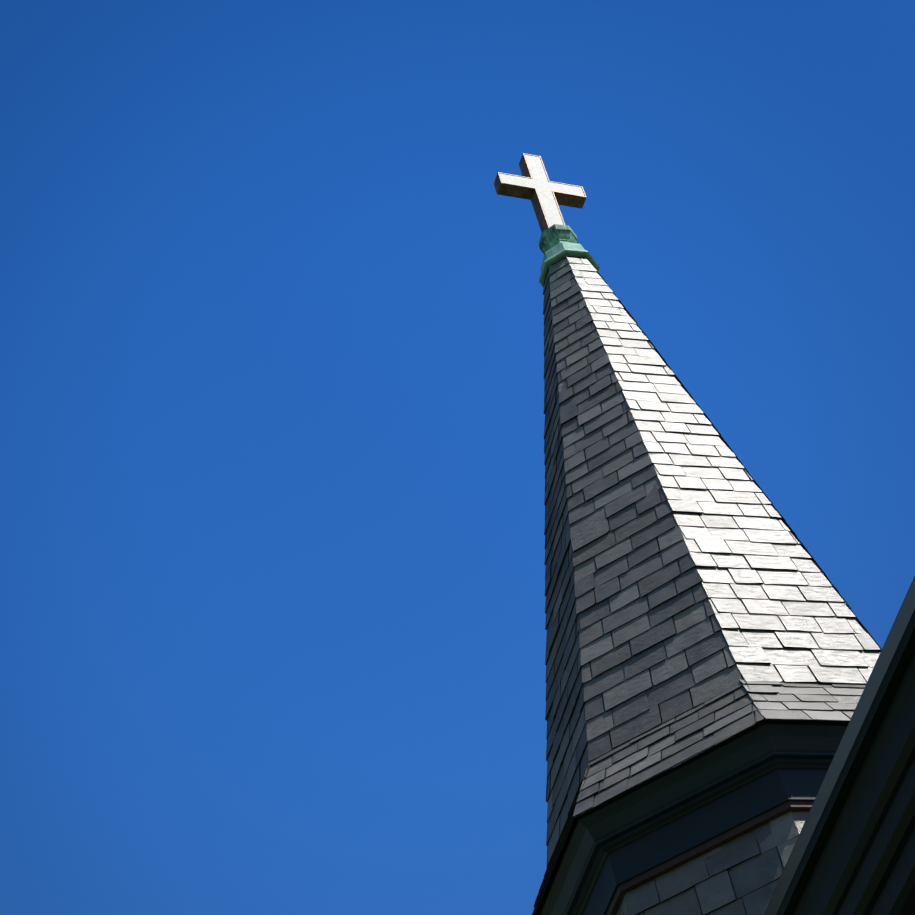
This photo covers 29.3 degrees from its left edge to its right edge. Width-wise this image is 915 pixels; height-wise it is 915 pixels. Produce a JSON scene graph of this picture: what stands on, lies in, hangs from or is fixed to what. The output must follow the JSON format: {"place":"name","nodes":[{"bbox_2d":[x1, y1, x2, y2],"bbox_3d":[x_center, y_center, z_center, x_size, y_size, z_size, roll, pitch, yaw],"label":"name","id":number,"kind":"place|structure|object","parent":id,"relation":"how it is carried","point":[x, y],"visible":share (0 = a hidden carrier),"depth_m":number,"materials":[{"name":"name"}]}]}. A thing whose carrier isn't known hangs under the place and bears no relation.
{"place":"outdoors","nodes":[
{"label":"outdoors","id":0,"kind":"place"},
{"bbox_2d":[0,0,914,914],"label":"sky","id":1,"kind":"structure","parent":0,"point":[273,634],"materials":[{"name":"blue"}]},
{"bbox_2d":[616,811,808,914],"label":"tower slates","id":2,"kind":"object","parent":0,"point":[740,875],"visible":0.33,"depth_m":11.86,"materials":[{"name":"grey stone"}]},
{"bbox_3d":[3.205,6.334,10.008,3.493,8.766,3.493,-20,-48,6],"label":"tower","id":3,"kind":"object","parent":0,"visible":0},
{"bbox_2d":[538,721,848,914],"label":"cornice","id":4,"kind":"structure","parent":3,"relation":"attached to","point":[613,844],"depth_m":12.22,"materials":[{"name":"paint"}]},
{"bbox_2d":[532,255,881,914],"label":"spire slates","id":5,"kind":"object","parent":4,"relation":"on","point":[723,600],"visible":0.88,"depth_m":14.30,"materials":[{"name":"grey stone"}]},
{"bbox_2d":[538,224,599,287],"bbox_3d":[1.192,-2.256,19.669,0.647,0.713,0.647,3,-50,-15],"label":"spire cap","id":6,"kind":"object","parent":5,"relation":"on","point":[557,242],"visible":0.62,"depth_m":19.44,"materials":[{"name":"green metal"}]},
{"bbox_2d":[494,153,586,231],"bbox_3d":[1.007,-3.044,20.556,1.080,1.700,0.165,7,-51,-17],"label":"cross","id":7,"kind":"object","parent":6,"relation":"on","point":[539,190],"visible":0.85,"depth_m":20.57,"materials":[{"name":"silver metal"}]},
{"bbox_2d":[540,449,823,908],"bbox_3d":[1.857,0.582,16.477,3.640,8.156,3.640,-31,-50,15],"label":"spire underlay","id":8,"kind":"object","parent":5,"relation":"on","point":[570,832],"visible":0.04,"depth_m":13.21,"materials":[{"name":"black"}]},
{"bbox_2d":[606,801,813,914],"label":"trim molding","id":9,"kind":"structure","parent":4,"relation":"attached to","point":[715,843],"depth_m":12.04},
{"label":"ground","id":10,"kind":"structure","parent":0,"visible":0},
{"bbox_2d":[764,576,914,914],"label":"roof eave","id":11,"kind":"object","parent":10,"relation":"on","point":[853,852],"depth_m":5.36,"materials":[{"name":"painted wood"}]}
]}

